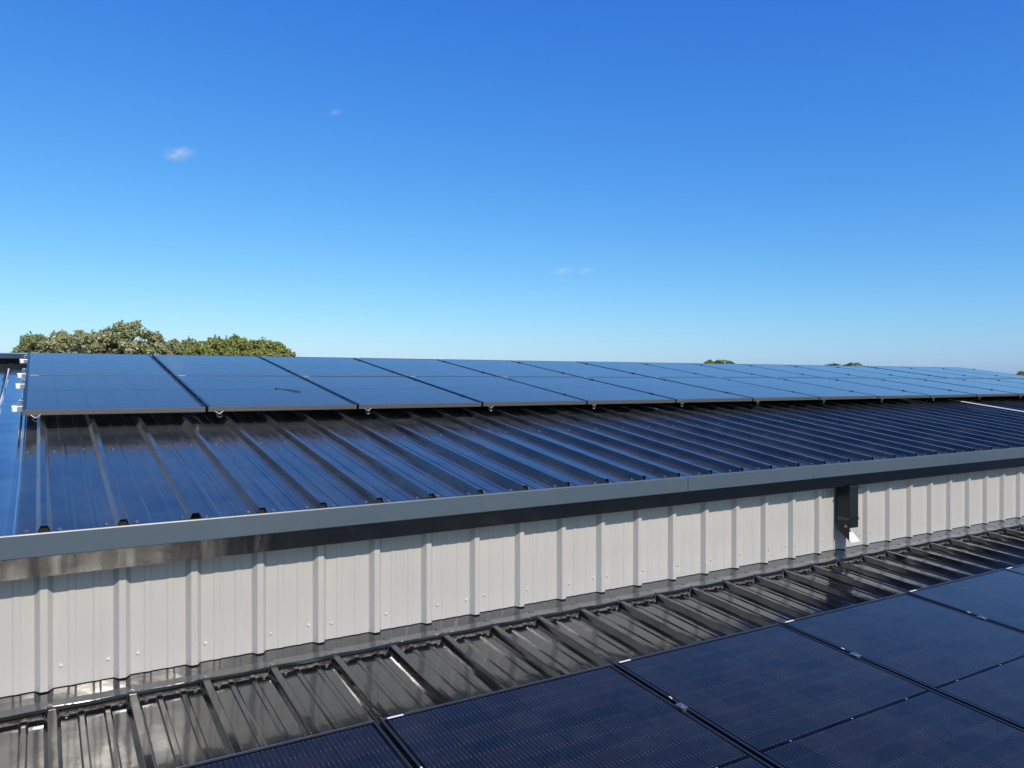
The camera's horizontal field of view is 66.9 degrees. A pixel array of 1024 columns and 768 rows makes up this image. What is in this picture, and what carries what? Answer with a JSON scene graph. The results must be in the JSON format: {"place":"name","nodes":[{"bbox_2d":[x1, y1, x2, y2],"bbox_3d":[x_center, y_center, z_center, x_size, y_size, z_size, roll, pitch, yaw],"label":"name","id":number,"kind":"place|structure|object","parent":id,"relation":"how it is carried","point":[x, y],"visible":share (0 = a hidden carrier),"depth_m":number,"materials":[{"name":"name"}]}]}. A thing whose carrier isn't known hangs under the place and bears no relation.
{"place":"outdoors","nodes":[
{"label":"outdoors","id":0,"kind":"place"},
{"bbox_2d":[0,0,1023,374],"label":"sky","id":1,"kind":"structure","parent":0,"point":[776,182],"materials":[{"name":"blue"}]},
{"bbox_3d":[2.622,1.442,3.379,10.409,0.086,0.044,0,5,-31],"label":"rail","id":2,"kind":"object","parent":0,"visible":0},
{"bbox_2d":[177,720,412,767],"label":"solar panel","id":3,"kind":"object","parent":2,"relation":"attached to","point":[369,744],"visible":1,"depth_m":2.75,"materials":[{"name":"blue glass"}]},
{"bbox_2d":[380,664,773,767],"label":"solar panel","id":4,"kind":"object","parent":2,"relation":"attached to","point":[608,716],"visible":0.9,"depth_m":2.98,"materials":[{"name":"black glass"}]},
{"bbox_2d":[614,623,1023,767],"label":"solar panel","id":5,"kind":"object","parent":2,"relation":"attached to","point":[777,695],"visible":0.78,"depth_m":3.27,"materials":[{"name":"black glass"}]},
{"bbox_2d":[1004,564,1023,574],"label":"solar panel","id":6,"kind":"object","parent":2,"relation":"attached to","point":[1018,569],"visible":0.52,"depth_m":5.42,"materials":[{"name":"blue glass"}]},
{"bbox_3d":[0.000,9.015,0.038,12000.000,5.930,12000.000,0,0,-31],"label":"ground","id":7,"kind":"structure","parent":0,"visible":0},
{"bbox_2d":[10,330,50,352],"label":"tree","id":8,"kind":"object","parent":7,"relation":"on","point":[29,343],"visible":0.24,"depth_m":45.36,"materials":[{"name":"green plant"}]},
{"bbox_2d":[39,329,93,352],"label":"tree","id":9,"kind":"object","parent":7,"relation":"on","point":[59,341],"visible":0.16,"depth_m":43.15,"materials":[{"name":"green plant"}]},
{"bbox_2d":[67,320,174,354],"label":"tree","id":10,"kind":"object","parent":7,"relation":"on","point":[116,338],"visible":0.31,"depth_m":42.26,"materials":[{"name":"green plant"}]},
{"bbox_2d":[166,335,209,354],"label":"tree","id":11,"kind":"object","parent":7,"relation":"on","point":[177,347],"visible":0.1,"depth_m":46.40,"materials":[{"name":"green plant"}]},
{"bbox_2d":[187,333,239,355],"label":"tree","id":12,"kind":"object","parent":7,"relation":"on","point":[206,348],"visible":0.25,"depth_m":44.96,"materials":[{"name":"green plant"}]},
{"bbox_2d":[218,337,295,356],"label":"tree","id":13,"kind":"object","parent":7,"relation":"on","point":[244,346],"visible":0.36,"depth_m":44.00,"materials":[{"name":"green plant"}]},
{"bbox_2d":[704,359,726,363],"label":"tree","id":14,"kind":"object","parent":7,"relation":"on","point":[717,361],"visible":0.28,"depth_m":149.81,"materials":[{"name":"green plant"}]},
{"bbox_2d":[825,363,841,365],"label":"tree","id":15,"kind":"object","parent":7,"relation":"on","point":[833,364],"visible":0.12,"depth_m":149.29,"materials":[{"name":"green plant"}]},
{"bbox_2d":[842,362,862,365],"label":"tree","id":16,"kind":"object","parent":7,"relation":"on","point":[852,364],"visible":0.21,"depth_m":148.70,"materials":[{"name":"green plant"}]},
{"label":"yard","id":17,"kind":"structure","parent":0,"visible":0},
{"bbox_2d":[0,353,1023,727],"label":"metal building","id":18,"kind":"structure","parent":17,"relation":"on","point":[150,555],"depth_m":4.72,"materials":[{"name":"metal"}]},
{"bbox_2d":[20,354,943,368],"bbox_3d":[2.544,-0.269,12.210,17.385,0.088,0.044,0,8,-31],"label":"mounting rail","id":19,"kind":"object","parent":18,"relation":"attached to","point":[23,360],"visible":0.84,"depth_m":7.71,"materials":[{"name":"silver metal"}]},
{"bbox_2d":[636,362,765,376],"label":"solar panel","id":20,"kind":"object","parent":19,"relation":"on","point":[702,370],"visible":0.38,"depth_m":11.69,"materials":[{"name":"blue glass"}]},
{"bbox_2d":[934,367,1023,377],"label":"solar panel","id":21,"kind":"object","parent":19,"relation":"attached to","point":[987,372],"visible":0.69,"depth_m":16.00,"materials":[{"name":"blue glass"}]},
{"bbox_2d":[11,389,992,411],"bbox_3d":[3.955,0.131,9.896,17.385,0.088,0.044,0,8,-31],"label":"mounting rail","id":22,"kind":"object","parent":18,"relation":"attached to","point":[17,407],"visible":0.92,"depth_m":5.39,"materials":[{"name":"silver metal"}]},
{"bbox_2d":[174,375,356,416],"bbox_3d":[-2.175,0.084,6.691,1.134,0.081,1.701,0,8,-31],"label":"solar panel","id":23,"kind":"object","parent":22,"relation":"attached to","point":[218,394],"visible":0.93,"depth_m":6.46,"materials":[{"name":"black glass"}]},
{"bbox_2d":[300,376,480,413],"bbox_3d":[-1.190,0.084,7.292,1.134,0.081,1.701,0,8,-31],"label":"solar panel","id":24,"kind":"object","parent":22,"relation":"attached to","point":[367,393],"visible":0.84,"depth_m":7.08,"materials":[{"name":"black glass"}]},
{"bbox_2d":[407,376,585,410],"bbox_3d":[-0.204,0.079,7.892,1.134,0.081,1.701,0,9,-31],"label":"solar panel","id":25,"kind":"object","parent":22,"relation":"attached to","point":[490,392],"visible":0.93,"depth_m":7.69,"materials":[{"name":"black glass"}]},
{"bbox_2d":[502,377,674,408],"bbox_3d":[0.781,0.078,8.493,1.134,0.081,1.701,0,8,-31],"label":"solar panel","id":26,"kind":"object","parent":22,"relation":"attached to","point":[592,392],"visible":0.9,"depth_m":8.29,"materials":[{"name":"blue glass"}]},
{"bbox_2d":[582,377,751,406],"bbox_3d":[1.766,0.075,9.093,1.134,0.081,1.701,0,8,-31],"label":"solar panel","id":27,"kind":"object","parent":22,"relation":"on","point":[681,393],"visible":0.89,"depth_m":8.91,"materials":[{"name":"blue glass"}]},
{"bbox_2d":[653,377,818,404],"bbox_3d":[2.752,0.071,9.693,1.134,0.081,1.701,0,9,-31],"label":"solar panel","id":28,"kind":"object","parent":22,"relation":"attached to","point":[757,393],"visible":0.9,"depth_m":9.51,"materials":[{"name":"blue glass"}]},
{"bbox_2d":[717,377,877,401],"bbox_3d":[3.737,0.069,10.294,1.134,0.081,1.701,0,8,-31],"label":"solar panel","id":29,"kind":"object","parent":22,"relation":"attached to","point":[823,393],"visible":0.81,"depth_m":10.13,"materials":[{"name":"blue glass"}]},
{"bbox_2d":[778,378,929,400],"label":"solar panel","id":30,"kind":"object","parent":22,"relation":"attached to","point":[881,393],"visible":0.87,"depth_m":10.72,"materials":[{"name":"blue glass"}]},
{"bbox_2d":[828,378,975,400],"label":"solar panel","id":31,"kind":"object","parent":22,"relation":"attached to","point":[933,393],"visible":0.88,"depth_m":11.33,"materials":[{"name":"blue glass"}]},
{"bbox_2d":[873,378,1017,399],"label":"solar panel","id":32,"kind":"object","parent":22,"relation":"attached to","point":[980,392],"visible":0.86,"depth_m":11.94,"materials":[{"name":"blue glass"}]},
{"bbox_2d":[914,378,1023,398],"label":"solar panel","id":33,"kind":"object","parent":22,"relation":"attached to","point":[1019,392],"visible":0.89,"depth_m":12.71,"materials":[{"name":"blue glass"}]},
{"bbox_2d":[952,378,1023,387],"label":"solar panel","id":34,"kind":"object","parent":22,"relation":"attached to","point":[1002,383],"visible":0.66,"depth_m":13.61,"materials":[{"name":"blue glass"}]},
{"bbox_2d":[986,378,1023,383],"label":"solar panel","id":35,"kind":"object","parent":22,"relation":"attached to","point":[1015,380],"visible":0.64,"depth_m":14.38,"materials":[{"name":"blue glass"}]},
{"bbox_2d":[15,378,998,388],"bbox_3d":[3.406,-0.025,10.796,17.385,0.088,0.044,0,8,-31],"label":"mounting rail","id":36,"kind":"object","parent":18,"relation":"attached to","point":[21,385],"visible":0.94,"depth_m":6.29,"materials":[{"name":"silver metal"}]},
{"bbox_2d":[22,375,204,421],"bbox_3d":[-3.161,0.087,6.090,1.134,0.081,1.701,0,9,-31],"label":"solar panel","id":37,"kind":"object","parent":36,"relation":"on","point":[78,394],"visible":1,"depth_m":5.85,"materials":[{"name":"blue glass"}]},
{"bbox_2d":[17,368,997,377],"bbox_3d":[3.085,-0.116,11.323,17.385,0.088,0.044,0,8,-31],"label":"mounting rail","id":38,"kind":"object","parent":18,"relation":"attached to","point":[22,374],"visible":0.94,"depth_m":6.82,"materials":[{"name":"silver metal"}]},
{"bbox_2d":[26,352,171,375],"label":"solar panel","id":39,"kind":"object","parent":38,"relation":"on","point":[83,364],"visible":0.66,"depth_m":7.43,"materials":[{"name":"blue glass"}]},
{"bbox_2d":[151,354,296,376],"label":"solar panel","id":40,"kind":"object","parent":38,"relation":"attached to","point":[203,365],"visible":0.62,"depth_m":8.02,"materials":[{"name":"blue glass"}]},
{"bbox_2d":[259,356,404,376],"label":"solar panel","id":41,"kind":"object","parent":38,"relation":"on","point":[317,366],"visible":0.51,"depth_m":8.64,"materials":[{"name":"blue glass"}]},
{"bbox_2d":[353,358,493,376],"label":"solar panel","id":42,"kind":"object","parent":38,"relation":"on","point":[418,367],"visible":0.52,"depth_m":9.27,"materials":[{"name":"blue glass"}]},
{"bbox_2d":[436,359,577,376],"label":"solar panel","id":43,"kind":"object","parent":38,"relation":"attached to","point":[503,368],"visible":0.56,"depth_m":9.85,"materials":[{"name":"blue glass"}]},
{"bbox_2d":[510,360,646,376],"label":"solar panel","id":44,"kind":"object","parent":38,"relation":"attached to","point":[574,368],"visible":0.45,"depth_m":10.47,"materials":[{"name":"blue glass"}]},
{"bbox_2d":[576,361,710,376],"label":"solar panel","id":45,"kind":"object","parent":38,"relation":"attached to","point":[643,369],"visible":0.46,"depth_m":11.07,"materials":[{"name":"blue glass"}]},
{"bbox_2d":[691,363,821,377],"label":"solar panel","id":46,"kind":"object","parent":38,"relation":"attached to","point":[766,372],"visible":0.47,"depth_m":12.25,"materials":[{"name":"blue glass"}]},
{"bbox_2d":[742,364,866,377],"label":"solar panel","id":47,"kind":"object","parent":38,"relation":"attached to","point":[807,371],"visible":0.54,"depth_m":12.87,"materials":[{"name":"blue glass"}]},
{"bbox_2d":[789,365,906,377],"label":"solar panel","id":48,"kind":"object","parent":38,"relation":"attached to","point":[847,371],"visible":0.58,"depth_m":13.47,"materials":[{"name":"blue glass"}]},
{"bbox_2d":[826,365,943,377],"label":"solar panel","id":49,"kind":"object","parent":38,"relation":"attached to","point":[888,372],"visible":0.56,"depth_m":14.09,"materials":[{"name":"blue glass"}]},
{"bbox_2d":[866,366,979,377],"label":"solar panel","id":50,"kind":"object","parent":38,"relation":"attached to","point":[923,372],"visible":0.68,"depth_m":14.69,"materials":[{"name":"blue glass"}]},
{"bbox_2d":[899,366,1010,377],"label":"solar panel","id":51,"kind":"object","parent":38,"relation":"attached to","point":[972,374],"visible":0.63,"depth_m":15.31,"materials":[{"name":"blue glass"}]},
{"bbox_2d":[948,399,1023,411],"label":"metal strip","id":52,"kind":"object","parent":18,"relation":"on","point":[987,405],"visible":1,"depth_m":10.70,"materials":[{"name":"grey metal"}]},
{"bbox_2d":[0,523,1023,767],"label":"lean to","id":53,"kind":"object","parent":17,"relation":"on","point":[206,721],"visible":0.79,"depth_m":3.85,"materials":[{"name":"black metal"}]},
{"bbox_2d":[675,615,986,711],"bbox_3d":[2.175,1.364,4.113,10.409,0.086,0.044,0,5,-31],"label":"mounting rail","id":54,"kind":"object","parent":53,"relation":"on","point":[682,706],"visible":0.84,"depth_m":3.79,"materials":[{"name":"silver metal"}]},
{"bbox_2d":[781,593,1023,729],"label":"solar panel","id":55,"kind":"object","parent":54,"relation":"attached to","point":[977,663],"visible":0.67,"depth_m":3.98,"materials":[{"name":"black glass"}]},
{"bbox_2d":[907,569,1023,632],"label":"solar panel","id":56,"kind":"object","parent":54,"relation":"attached to","point":[996,596],"visible":0.77,"depth_m":4.79,"materials":[{"name":"blue glass"}]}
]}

